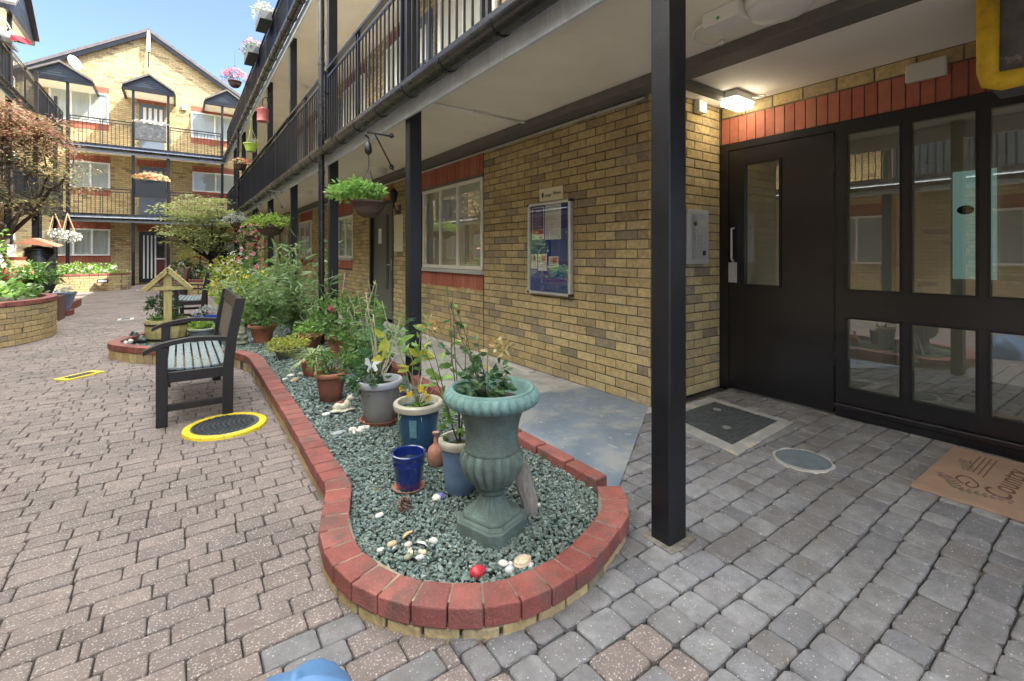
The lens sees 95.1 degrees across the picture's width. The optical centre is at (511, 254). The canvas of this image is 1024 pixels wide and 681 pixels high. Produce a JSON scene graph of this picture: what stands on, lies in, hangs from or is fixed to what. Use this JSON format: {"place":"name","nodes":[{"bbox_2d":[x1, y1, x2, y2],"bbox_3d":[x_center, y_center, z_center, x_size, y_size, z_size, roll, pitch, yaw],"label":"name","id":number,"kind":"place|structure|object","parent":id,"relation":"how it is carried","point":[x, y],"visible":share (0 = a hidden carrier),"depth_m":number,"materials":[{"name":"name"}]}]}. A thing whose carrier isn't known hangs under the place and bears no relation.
{"place":"outdoors","nodes":[
{"label":"outdoors","id":0,"kind":"place"},
{"bbox_2d":[12,0,276,94],"label":"sky","id":1,"kind":"structure","parent":0,"point":[211,33],"materials":[{"name":"blue"}]},
{"bbox_2d":[0,283,708,680],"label":"courtyard paving","id":2,"kind":"structure","parent":0,"point":[70,463],"depth_m":1.92,"materials":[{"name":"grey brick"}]},
{"bbox_2d":[0,257,33,281],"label":"terracotta jar","id":3,"kind":"object","parent":2,"relation":"on","point":[18,262],"visible":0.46,"depth_m":8.33,"materials":[{"name":"orange ceramic"}]},
{"bbox_2d":[0,292,57,347],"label":"brick planter","id":4,"kind":"object","parent":2,"relation":"on","point":[24,321],"visible":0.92,"depth_m":6.13,"materials":[{"name":"brick"}]},
{"bbox_2d":[0,275,50,300],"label":"groundcover","id":5,"kind":"object","parent":4,"relation":"in","point":[19,290],"visible":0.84,"depth_m":6.53,"materials":[{"name":"green plant"}]},
{"bbox_2d":[0,257,56,286],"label":"shrub","id":6,"kind":"object","parent":4,"relation":"in","point":[8,264],"visible":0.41,"depth_m":7.99,"materials":[{"name":"green plant"}]},
{"bbox_2d":[11,260,67,320],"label":"potted plant","id":7,"kind":"object","parent":2,"relation":"on","point":[35,278],"visible":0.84,"depth_m":8.12,"materials":[{"name":"green plant"}]},
{"bbox_2d":[22,246,63,291],"bbox_3d":[-9.085,0.505,9.001,0.600,1.310,0.600,0,0,-35],"label":"water butt","id":8,"kind":"object","parent":2,"relation":"on","point":[37,254],"visible":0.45,"depth_m":8.88,"materials":[{"name":"black plastic"}]},
{"bbox_2d":[15,238,62,246],"bbox_3d":[-9.085,-0.230,9.001,0.600,0.180,0.600,0,0,-35],"label":"wooden cover","id":9,"kind":"object","parent":8,"relation":"on","point":[37,241],"visible":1,"depth_m":8.80,"materials":[{"name":"wood"}]},
{"bbox_2d":[0,97,108,256],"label":"maple tree","id":10,"kind":"object","parent":2,"relation":"on","point":[25,130],"visible":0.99,"depth_m":9.32,"materials":[{"name":"red plant"}]},
{"bbox_2d":[53,284,77,315],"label":"potted plant","id":11,"kind":"object","parent":2,"relation":"on","point":[69,298],"visible":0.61,"depth_m":8.86,"materials":[{"name":"blue plant"}]},
{"bbox_2d":[53,370,105,380],"bbox_3d":[-4.116,1.159,4.460,0.160,0.022,0.340,0,0,13],"label":"drain marker","id":12,"kind":"object","parent":2,"relation":"on","point":[79,375],"visible":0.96,"depth_m":4.43,"materials":[{"name":"yellow paint"}]},
{"bbox_2d":[54,272,130,291],"bbox_3d":[-13.326,0.884,14.735,0.975,0.551,2.815,0,0,19],"label":"brick planter","id":13,"kind":"object","parent":2,"relation":"on","point":[88,282],"visible":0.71,"depth_m":14.55,"materials":[{"name":"brick"}]},
{"bbox_2d":[56,261,130,276],"bbox_3d":[-13.761,0.487,14.994,2.431,0.602,1.739,0,0,-35],"label":"flower bed","id":14,"kind":"object","parent":13,"relation":"in","point":[86,269],"visible":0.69,"depth_m":14.92,"materials":[{"name":"green plant"}]},
{"bbox_2d":[156,267,190,306],"bbox_3d":[-7.973,0.738,11.067,0.590,0.843,1.572,0,0,-32],"label":"garden bench","id":15,"kind":"object","parent":2,"relation":"on","point":[185,277],"visible":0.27,"depth_m":10.54,"materials":[{"name":"red wood"}]},
{"bbox_2d":[172,271,211,315],"bbox_3d":[-5.824,0.738,8.530,0.590,0.843,1.252,0,0,-31],"label":"garden bench","id":16,"kind":"object","parent":2,"relation":"on","point":[202,299],"visible":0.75,"depth_m":8.11,"materials":[{"name":"grey wood"}]},
{"bbox_2d":[143,288,245,428],"bbox_3d":[-2.538,0.738,3.742,0.590,0.843,1.252,0,0,-35],"label":"garden bench","id":17,"kind":"object","parent":2,"relation":"on","point":[227,319],"visible":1,"depth_m":3.35,"materials":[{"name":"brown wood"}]},
{"bbox_2d":[177,275,231,295],"bbox_3d":[-9.299,0.929,14.427,1.698,0.461,3.819,0,0,-35],"label":"brick planter","id":18,"kind":"object","parent":2,"relation":"on","point":[193,280],"visible":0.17,"depth_m":12.89,"materials":[{"name":"brick"}]},
{"bbox_2d":[167,257,210,279],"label":"shrub","id":19,"kind":"object","parent":18,"relation":"on","point":[192,271],"visible":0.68,"depth_m":13.65,"materials":[{"name":"green plant"}]},
{"bbox_2d":[174,245,217,276],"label":"shrub","id":20,"kind":"object","parent":18,"relation":"on","point":[184,256],"visible":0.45,"depth_m":14.96,"materials":[{"name":"green plant"}]},
{"bbox_2d":[144,194,259,267],"bbox_3d":[-9.292,-0.524,14.149,2.965,2.590,2.281,0,0,-35],"label":"maple tree","id":21,"kind":"object","parent":18,"relation":"on","point":[212,239],"visible":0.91,"depth_m":13.96,"materials":[{"name":"green plant"}]},
{"bbox_2d":[181,412,266,441],"bbox_3d":[-1.925,1.151,3.147,0.495,0.029,0.495,0,0,-35],"label":"manhole cover","id":22,"kind":"object","parent":2,"relation":"on","point":[222,427],"visible":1,"depth_m":3.10,"materials":[{"name":"metal"}]},
{"bbox_2d":[203,254,256,296],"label":"shrub","id":23,"kind":"object","parent":2,"relation":"on","point":[216,269],"visible":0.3,"depth_m":11.27,"materials":[{"name":"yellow plant"}]},
{"bbox_2d":[233,242,270,300],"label":"shrub","id":24,"kind":"object","parent":2,"relation":"on","point":[247,266],"visible":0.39,"depth_m":10.05,"materials":[{"name":"green plant"}]},
{"bbox_2d":[265,658,351,680],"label":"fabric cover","id":25,"kind":"object","parent":2,"relation":"on","point":[321,669],"visible":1,"depth_m":1.04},
{"bbox_2d":[107,313,628,644],"bbox_3d":[-2.583,1.088,4.508,2.325,0.203,8.064,0,0,-35],"label":"brick planter","id":26,"kind":"object","parent":2,"relation":"on","point":[364,586],"visible":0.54,"depth_m":1.65,"materials":[{"name":"red brick"}]},
{"bbox_2d":[134,318,597,583],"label":"gravel","id":27,"kind":"structure","parent":26,"relation":"in","point":[321,424],"depth_m":2.08,"materials":[{"name":"grey gravel"}]},
{"bbox_2d":[141,267,192,343],"bbox_3d":[-4.353,0.633,5.924,0.512,0.944,0.478,0,0,-35],"label":"wishing well planter","id":28,"kind":"object","parent":27,"relation":"on","point":[178,330],"visible":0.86,"depth_m":5.79,"materials":[{"name":"brown wood"}]},
{"bbox_2d":[142,292,180,316],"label":"hanging plant","id":29,"kind":"object","parent":28,"relation":"hanging from","point":[151,302],"visible":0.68,"depth_m":6.05,"materials":[{"name":"green plant"}]},
{"bbox_2d":[186,321,214,341],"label":"potted plant","id":30,"kind":"object","parent":27,"relation":"on","point":[198,328],"visible":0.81,"depth_m":5.88,"materials":[{"name":"green plant"}]},
{"bbox_2d":[191,304,217,324],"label":"potted plant","id":31,"kind":"object","parent":27,"relation":"on","point":[205,306],"visible":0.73,"depth_m":7.19,"materials":[{"name":"white plant"}]},
{"bbox_2d":[203,263,274,327],"bbox_3d":[-3.896,0.614,6.696,0.885,0.992,0.956,0,0,-35],"label":"shrub","id":32,"kind":"object","parent":27,"relation":"on","point":[216,296],"visible":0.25,"depth_m":6.63,"materials":[{"name":"green plant"}]},
{"bbox_2d":[236,319,248,344],"bbox_3d":[-3.297,0.948,5.702,0.172,0.313,0.172,0,0,-35],"label":"statue","id":33,"kind":"object","parent":27,"relation":"on","point":[242,338],"visible":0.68,"depth_m":5.66,"materials":[{"name":"stone"}]},
{"bbox_2d":[218,267,306,343],"bbox_3d":[-3.072,0.612,5.833,0.999,0.971,0.873,0,0,-35],"label":"potted plant","id":34,"kind":"object","parent":27,"relation":"on","point":[262,330],"visible":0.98,"depth_m":5.73,"materials":[{"name":"green plant"}]},
{"bbox_2d":[264,333,311,358],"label":"potted plant","id":35,"kind":"object","parent":27,"relation":"on","point":[283,350],"visible":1,"depth_m":4.92,"materials":[{"name":"yellow plant"}]},
{"bbox_2d":[258,227,342,334],"bbox_3d":[-2.913,0.372,6.378,1.138,1.476,1.178,0,0,-35],"label":"shrub","id":36,"kind":"object","parent":27,"relation":"on","point":[292,313],"visible":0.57,"depth_m":6.33,"materials":[{"name":"green plant"}]},
{"bbox_2d":[292,318,326,347],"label":"potted plant","id":37,"kind":"object","parent":27,"relation":"on","point":[316,338],"visible":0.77,"depth_m":5.49,"materials":[{"name":"green plant"}]},
{"bbox_2d":[285,345,338,376],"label":"potted plant","id":38,"kind":"object","parent":27,"relation":"on","point":[302,360],"visible":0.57,"depth_m":4.18,"materials":[{"name":"green plant"}]},
{"bbox_2d":[286,263,344,331],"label":"shrub","id":39,"kind":"object","parent":27,"relation":"on","point":[306,300],"visible":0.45,"depth_m":5.87,"materials":[{"name":"green plant"}]},
{"bbox_2d":[305,346,360,402],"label":"potted plant","id":40,"kind":"object","parent":27,"relation":"on","point":[330,384],"visible":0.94,"depth_m":3.47,"materials":[{"name":"green plant"}]},
{"bbox_2d":[330,394,355,412],"bbox_3d":[-1.188,1.041,3.272,0.169,0.116,0.084,0,0,-35],"label":"cat figurine","id":41,"kind":"object","parent":27,"relation":"on","point":[342,407],"visible":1,"depth_m":3.26,"materials":[{"name":"white ceramic"}]},
{"bbox_2d":[305,281,386,357],"bbox_3d":[-1.726,0.686,4.952,0.854,0.823,0.767,0,0,-35],"label":"potted plant","id":42,"kind":"object","parent":27,"relation":"on","point":[324,327],"visible":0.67,"depth_m":4.84,"materials":[{"name":"green plant"}]},
{"bbox_2d":[344,278,378,348],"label":"shrub","id":43,"kind":"object","parent":27,"relation":"on","point":[358,312],"visible":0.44,"depth_m":4.29,"materials":[{"name":"green plant"}]},
{"bbox_2d":[326,304,404,374],"bbox_3d":[-1.353,0.784,4.242,0.677,0.654,0.630,0,0,-35],"label":"shrub","id":44,"kind":"object","parent":27,"relation":"on","point":[351,342],"visible":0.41,"depth_m":4.17,"materials":[{"name":"green plant"}]},
{"bbox_2d":[336,292,416,427],"bbox_3d":[-0.878,0.671,3.095,0.563,0.853,0.566,0,0,-35],"label":"potted plant","id":45,"kind":"object","parent":27,"relation":"on","point":[379,396],"visible":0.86,"depth_m":2.99,"materials":[{"name":"green plant"}]},
{"bbox_2d":[357,335,397,374],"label":"potted plant","id":46,"kind":"object","parent":27,"relation":"on","point":[390,366],"visible":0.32,"depth_m":3.79,"materials":[{"name":"green plant"}]},
{"bbox_2d":[396,495,412,514],"bbox_3d":[-0.463,1.082,2.016,0.070,0.072,0.070,0,0,-35],"label":"pine cone","id":47,"kind":"object","parent":27,"relation":"on","point":[405,499],"visible":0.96,"depth_m":2.00,"materials":[{"name":"brown plant"}]},
{"bbox_2d":[391,445,425,494],"bbox_3d":[-0.483,1.010,2.190,0.160,0.177,0.160,0,0,-35],"label":"glazed pot","id":48,"kind":"object","parent":27,"relation":"on","point":[408,462],"visible":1,"depth_m":2.14,"materials":[{"name":"ceramic"}]},
{"bbox_2d":[371,297,461,452],"bbox_3d":[-0.499,0.663,2.533,0.505,0.869,0.550,0,0,35],"label":"potted plant","id":49,"kind":"object","parent":27,"relation":"on","point":[417,415],"visible":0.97,"depth_m":2.54,"materials":[{"name":"blue ceramic"}]},
{"bbox_2d":[428,431,442,466],"bbox_3d":[-0.398,1.012,2.441,0.084,0.171,0.084,0,0,-35],"label":"vase","id":50,"kind":"object","parent":27,"relation":"on","point":[435,458],"visible":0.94,"depth_m":2.41,"materials":[{"name":"ceramic"}]},
{"bbox_2d":[421,286,473,496],"bbox_3d":[-0.261,0.621,2.187,0.246,0.952,0.243,0,0,-35],"label":"potted plant","id":51,"kind":"object","parent":27,"relation":"on","point":[451,446],"visible":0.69,"depth_m":2.13,"materials":[{"name":"blue ceramic"}]},
{"bbox_2d":[469,564,485,579],"bbox_3d":[-0.116,1.093,1.612,0.063,0.043,0.045,0,0,-35],"label":"painted stone","id":52,"kind":"object","parent":27,"relation":"on","point":[478,571],"visible":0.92,"depth_m":1.60,"materials":[{"name":"stone"}]},
{"bbox_2d":[417,293,539,551],"bbox_3d":[-0.105,0.644,1.901,0.439,0.961,0.391,0,0,19],"label":"urn","id":53,"kind":"object","parent":27,"relation":"on","point":[491,407],"visible":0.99,"depth_m":1.81,"materials":[{"name":"stone"}]},
{"bbox_2d":[513,554,530,568],"bbox_3d":[0.037,1.092,1.661,0.073,0.026,0.052,0,0,-35],"label":"seashell","id":54,"kind":"object","parent":27,"relation":"on","point":[521,561],"visible":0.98,"depth_m":1.65,"materials":[{"name":"stone"}]},
{"bbox_2d":[515,458,537,516],"bbox_3d":[0.064,0.993,1.992,0.097,0.231,0.053,0,0,20],"label":"stone","id":55,"kind":"object","parent":27,"relation":"on","point":[524,484],"visible":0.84,"depth_m":1.98,"materials":[{"name":"grey stone"}]},
{"bbox_2d":[299,297,650,414],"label":"walkway","id":56,"kind":"structure","parent":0,"point":[542,381],"depth_m":4.74,"materials":[{"name":"concrete"}]},
{"bbox_2d":[347,310,533,373],"bbox_3d":[-2.242,1.149,7.977,0.070,0.022,8.400,0,0,-35],"label":"kerb strip","id":57,"kind":"object","parent":56,"relation":"on","point":[517,367],"visible":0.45,"depth_m":5.21,"materials":[{"name":"concrete"}]},
{"bbox_2d":[1,283,1023,680],"bbox_3d":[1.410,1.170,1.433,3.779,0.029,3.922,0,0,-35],"label":"entrance paving","id":58,"kind":"structure","parent":0,"point":[864,458],"depth_m":1.65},
{"bbox_2d":[0,0,70,274],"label":"terrace block","id":59,"kind":"structure","parent":58,"relation":"on","point":[19,16],"depth_m":12.09,"materials":[{"name":"beige paint"}]},
{"bbox_2d":[0,15,16,43],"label":"hanging basket","id":60,"kind":"object","parent":59,"relation":"hanging from","point":[5,38],"visible":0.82,"depth_m":10.49,"materials":[{"name":"silver plant"}]},
{"bbox_2d":[42,213,68,241],"bbox_3d":[-13.868,-0.831,14.213,0.661,0.939,0.606,0,0,-10],"label":"hanging basket","id":61,"kind":"object","parent":59,"relation":"hanging from","point":[55,232],"visible":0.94,"depth_m":14.12,"materials":[{"name":"white plant"}]},
{"bbox_2d":[54,213,82,243],"bbox_3d":[-13.629,-0.780,14.361,0.694,0.965,0.632,0,0,-35],"label":"hanging basket","id":62,"kind":"object","parent":59,"relation":"hanging from","point":[73,238],"visible":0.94,"depth_m":14.33,"materials":[{"name":"white plant"}]},
{"bbox_2d":[12,28,263,285],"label":"gable block","id":63,"kind":"structure","parent":58,"relation":"on","point":[111,90],"depth_m":18.03,"materials":[{"name":"brick"}]},
{"bbox_2d":[49,87,108,124],"bbox_3d":[-16.018,-5.508,17.344,1.647,1.143,0.050,0,0,-35],"label":"window","id":64,"kind":"structure","parent":63,"relation":"in","point":[81,104],"depth_m":17.42,"materials":[{"name":"white glass"}]},
{"bbox_2d":[58,228,109,255],"bbox_3d":[-15.970,-0.447,17.378,1.614,1.005,0.050,0,0,-35],"label":"window","id":65,"kind":"structure","parent":63,"relation":"in","point":[94,242],"depth_m":17.51,"materials":[{"name":"white glass"}]},
{"bbox_2d":[70,160,109,189],"bbox_3d":[-15.772,-2.960,17.519,1.128,1.005,0.050,0,0,-35],"label":"window","id":66,"kind":"structure","parent":63,"relation":"in","point":[102,180],"depth_m":17.55,"materials":[{"name":"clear glass"}]},
{"bbox_2d":[132,118,168,142],"bbox_3d":[-13.429,-4.619,17.434,1.132,0.834,0.376,0,0,-35],"label":"balcony planter","id":67,"kind":"object","parent":63,"relation":"attached to","point":[145,131],"visible":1,"depth_m":17.33,"materials":[{"name":"silver plant"}]},
{"bbox_2d":[131,172,170,197],"bbox_3d":[-13.426,-2.585,17.413,1.184,0.946,0.416,0,0,-35],"label":"balcony planter","id":68,"kind":"object","parent":63,"relation":"attached to","point":[148,187],"visible":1,"depth_m":17.32,"materials":[{"name":"black plastic"}]},
{"bbox_2d":[139,103,164,149],"bbox_3d":[-14.292,-4.930,18.579,0.807,2.000,0.048,0,0,-35],"label":"door","id":69,"kind":"structure","parent":63,"relation":"in","point":[146,111],"depth_m":18.56,"materials":[{"name":"white plastic"}]},
{"bbox_2d":[139,166,164,215],"bbox_3d":[-14.292,-2.450,18.579,0.807,2.000,0.048,0,0,-35],"label":"door","id":70,"kind":"structure","parent":63,"relation":"in","point":[144,202],"depth_m":18.55,"materials":[{"name":"grey"}]},
{"bbox_2d":[139,231,164,282],"bbox_3d":[-14.281,0.110,18.581,0.827,2.000,0.058,0,0,-35],"label":"door","id":71,"kind":"structure","parent":63,"relation":"in","point":[151,254],"depth_m":18.54,"materials":[{"name":"black paint"}]},
{"bbox_2d":[191,111,231,140],"bbox_3d":[-12.565,-5.364,19.799,1.675,1.058,0.050,0,0,-35],"label":"window","id":72,"kind":"structure","parent":63,"relation":"in","point":[205,122],"depth_m":19.68,"materials":[{"name":"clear glass"}]},
{"bbox_2d":[192,171,233,193],"bbox_3d":[-12.544,-3.011,19.814,1.625,0.817,0.050,0,0,-35],"label":"window","id":73,"kind":"structure","parent":63,"relation":"in","point":[201,181],"depth_m":19.72,"materials":[{"name":"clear glass"}]},
{"bbox_2d":[222,0,1023,554],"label":"apartment block","id":74,"kind":"structure","parent":58,"relation":"on","point":[850,190],"depth_m":3.93,"materials":[{"name":"yellow brick"}]},
{"bbox_2d":[220,65,247,87],"bbox_3d":[-7.824,-5.220,13.222,0.735,1.040,0.764,0,0,-35],"label":"hanging basket","id":75,"kind":"object","parent":74,"relation":"hanging from","point":[234,83],"visible":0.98,"depth_m":13.11,"materials":[{"name":"brown wicker"}]},
{"bbox_2d":[222,208,249,228],"bbox_3d":[-7.080,-0.930,12.038,0.696,0.541,0.631,0,0,-19],"label":"hanging basket","id":76,"kind":"object","parent":74,"relation":"hanging from","point":[236,225],"visible":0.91,"depth_m":11.93,"materials":[{"name":"brown wicker"}]},
{"bbox_2d":[232,137,249,170],"bbox_3d":[-7.490,-2.775,12.934,0.450,0.930,0.473,0,0,-35],"label":"hanging basket","id":77,"kind":"object","parent":74,"relation":"hanging from","point":[239,165],"visible":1,"depth_m":12.85,"materials":[{"name":"brown wicker"}]},
{"bbox_2d":[238,37,260,66],"bbox_3d":[-6.243,-4.863,11.160,0.473,0.446,1.048,0,0,-35],"label":"flower trough","id":78,"kind":"object","parent":74,"relation":"attached to","point":[251,53],"visible":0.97,"depth_m":10.99,"materials":[{"name":"grey plastic"}]},
{"bbox_2d":[235,203,266,251],"bbox_3d":[-5.609,-0.566,10.113,0.622,1.070,0.666,0,0,-11],"label":"hanging basket","id":79,"kind":"object","parent":74,"relation":"hanging from","point":[253,239],"visible":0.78,"depth_m":10.02,"materials":[{"name":"brown wicker"}]},
{"bbox_2d":[250,0,273,33],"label":"flower trough","id":80,"kind":"object","parent":74,"relation":"attached to","point":[263,22],"visible":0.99,"depth_m":9.35,"materials":[{"name":"silver plant"}]},
{"bbox_2d":[256,97,270,122],"bbox_3d":[-5.042,-2.919,9.507,0.229,0.558,0.578,0,0,-22],"label":"flower pot","id":81,"kind":"object","parent":74,"relation":"hanging from","point":[262,114],"visible":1,"depth_m":9.28,"materials":[{"name":"pink metal"}]},
{"bbox_2d":[241,191,298,235],"bbox_3d":[-4.157,-0.710,8.083,0.925,0.781,0.715,0,0,-35],"label":"hanging basket","id":82,"kind":"object","parent":74,"relation":"hanging from","point":[265,230],"visible":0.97,"depth_m":7.96,"materials":[{"name":"brown wicker"}]},
{"bbox_2d":[298,220,311,258],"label":"window","id":83,"kind":"structure","parent":74,"relation":"in","point":[305,228],"depth_m":13.07,"materials":[{"name":"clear glass"}]},
{"bbox_2d":[338,214,352,260],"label":"window","id":84,"kind":"structure","parent":74,"relation":"in","point":[345,223],"depth_m":10.05,"materials":[{"name":"clear glass"}]},
{"bbox_2d":[343,73,364,126],"bbox_3d":[-3.219,-2.915,9.490,0.050,1.070,1.400,0,0,-35],"label":"window","id":85,"kind":"structure","parent":74,"relation":"in","point":[363,73],"depth_m":9.57,"materials":[{"name":"white glass"}]},
{"bbox_2d":[323,131,393,217],"bbox_3d":[-1.260,-0.655,3.846,0.529,0.711,0.538,0,0,-35],"label":"hanging basket","id":86,"kind":"object","parent":74,"relation":"hanging from","point":[372,206],"visible":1,"depth_m":3.76,"materials":[{"name":"brown plant"}]},
{"bbox_2d":[374,202,391,319],"bbox_3d":[-2.281,0.120,8.317,0.097,2.020,1.080,0,0,-35],"label":"door","id":87,"kind":"structure","parent":74,"relation":"in","point":[383,222],"depth_m":8.29,"materials":[{"name":"grey paint"}]},
{"bbox_2d":[386,37,399,92],"bbox_3d":[-1.858,-2.915,7.575,0.050,1.070,0.900,0,0,-35],"label":"window","id":88,"kind":"structure","parent":74,"relation":"in","point":[395,43],"depth_m":7.66,"materials":[{"name":"white glass"}]},
{"bbox_2d":[394,214,402,251],"bbox_3d":[-1.843,-0.340,7.597,0.008,0.600,0.360,0,0,-35],"label":"wall notice","id":89,"kind":"object","parent":74,"relation":"attached to","point":[398,233],"depth_m":7.58,"materials":[{"name":"beige paper"}]},
{"bbox_2d":[420,8,432,66],"bbox_3d":[-1.357,-2.440,6.888,0.043,2.020,0.800,0,0,-35],"label":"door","id":90,"kind":"structure","parent":74,"relation":"in","point":[426,14],"depth_m":6.66,"materials":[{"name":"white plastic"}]},
{"bbox_2d":[421,177,483,274],"bbox_3d":[-0.813,-0.338,6.214,0.160,1.155,1.750,0,0,-35],"label":"window","id":91,"kind":"structure","parent":74,"relation":"in","point":[453,214],"depth_m":6.09,"materials":[{"name":"white glass"}]},
{"bbox_2d":[438,0,497,52],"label":"window","id":92,"kind":"structure","parent":74,"relation":"in","point":[460,2],"depth_m":5.90,"materials":[{"name":"white glass"}]},
{"bbox_2d":[527,198,573,296],"bbox_3d":[0.355,-0.058,4.467,0.055,0.887,0.630,0,0,-35],"label":"notice board","id":93,"kind":"object","parent":74,"relation":"attached to","point":[550,247],"visible":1,"depth_m":4.44,"materials":[{"name":"metal"}]},
{"bbox_2d":[539,185,562,201],"bbox_3d":[0.372,-0.576,4.482,0.008,0.128,0.345,0,0,-35],"label":"wall sign","id":94,"kind":"object","parent":74,"relation":"attached to","point":[551,194],"visible":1,"depth_m":4.47,"materials":[{"name":"white plastic"}]},
{"bbox_2d":[686,209,707,263],"bbox_3d":[1.544,-0.145,3.881,0.295,0.450,0.033,0,0,-35],"label":"door intercom","id":95,"kind":"object","parent":74,"relation":"attached to","point":[696,236],"depth_m":3.86,"materials":[{"name":"grey metal"}]},
{"bbox_2d":[694,99,706,114],"bbox_3d":[1.564,-1.224,3.884,0.110,0.109,0.052,0,0,-35],"label":"junction box","id":96,"kind":"object","parent":74,"relation":"attached to","point":[700,106],"visible":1,"depth_m":3.86,"materials":[{"name":"white plastic"}]},
{"bbox_2d":[692,0,751,47],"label":"cable box","id":97,"kind":"object","parent":74,"relation":"attached to","point":[726,17],"visible":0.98,"depth_m":2.46,"materials":[{"name":"white plastic"}]},
{"bbox_2d":[721,89,765,111],"bbox_3d":[1.834,-1.228,3.724,0.306,0.106,0.245,0,0,-35],"label":"bulkhead lamp","id":98,"kind":"object","parent":74,"relation":"attached to","point":[737,100],"visible":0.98,"depth_m":3.70,"materials":[{"name":"white plastic"}]},
{"bbox_2d":[744,0,815,24],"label":"ceiling light","id":99,"kind":"object","parent":74,"relation":"attached to","point":[764,12],"visible":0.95,"depth_m":2.32,"materials":[{"name":"white plastic"}]},
{"bbox_2d":[728,132,835,412],"bbox_3d":[2.106,0.131,3.709,0.089,2.033,0.804,0,0,-35],"label":"entrance door","id":100,"kind":"structure","parent":74,"relation":"in","point":[782,337],"depth_m":3.62,"materials":[{"name":"black wood"}]},
{"bbox_2d":[905,55,947,83],"bbox_3d":[2.622,-1.165,2.966,0.041,0.120,0.205,0,0,-35],"label":"emergency light","id":101,"kind":"object","parent":74,"relation":"attached to","point":[927,69],"visible":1,"depth_m":2.95,"materials":[{"name":"grey plastic"}]},
{"bbox_2d":[896,152,1023,386],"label":"lobby door","id":102,"kind":"structure","parent":74,"relation":"in","point":[943,191],"depth_m":4.37,"materials":[{"name":"paint"}]},
{"bbox_2d":[975,0,1023,98],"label":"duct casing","id":103,"kind":"object","parent":74,"relation":"attached to","point":[1000,49],"visible":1,"depth_m":2.19,"materials":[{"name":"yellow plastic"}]},
{"bbox_2d":[650,397,793,456],"bbox_3d":[1.443,1.161,3.234,0.880,0.038,0.720,0,0,-35],"label":"access cover","id":104,"kind":"object","parent":58,"relation":"on","point":[737,430],"visible":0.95,"depth_m":3.15,"materials":[{"name":"metal"}]},
{"bbox_2d":[772,448,835,473],"bbox_3d":[1.640,1.159,2.638,0.325,0.022,0.305,0,0,-35],"label":"drain cover","id":105,"kind":"object","parent":58,"relation":"on","point":[802,460],"visible":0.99,"depth_m":2.60,"materials":[{"name":"grey metal"}]},
{"bbox_2d":[911,446,1023,522],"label":"doormat","id":106,"kind":"object","parent":58,"relation":"on","point":[989,483],"visible":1,"depth_m":2.36,"materials":[{"name":"brown fabric"}]},
{"bbox_2d":[518,386,647,485],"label":"painted slab","id":107,"kind":"structure","parent":0,"point":[598,430],"depth_m":3.15,"materials":[{"name":"grey paint"}]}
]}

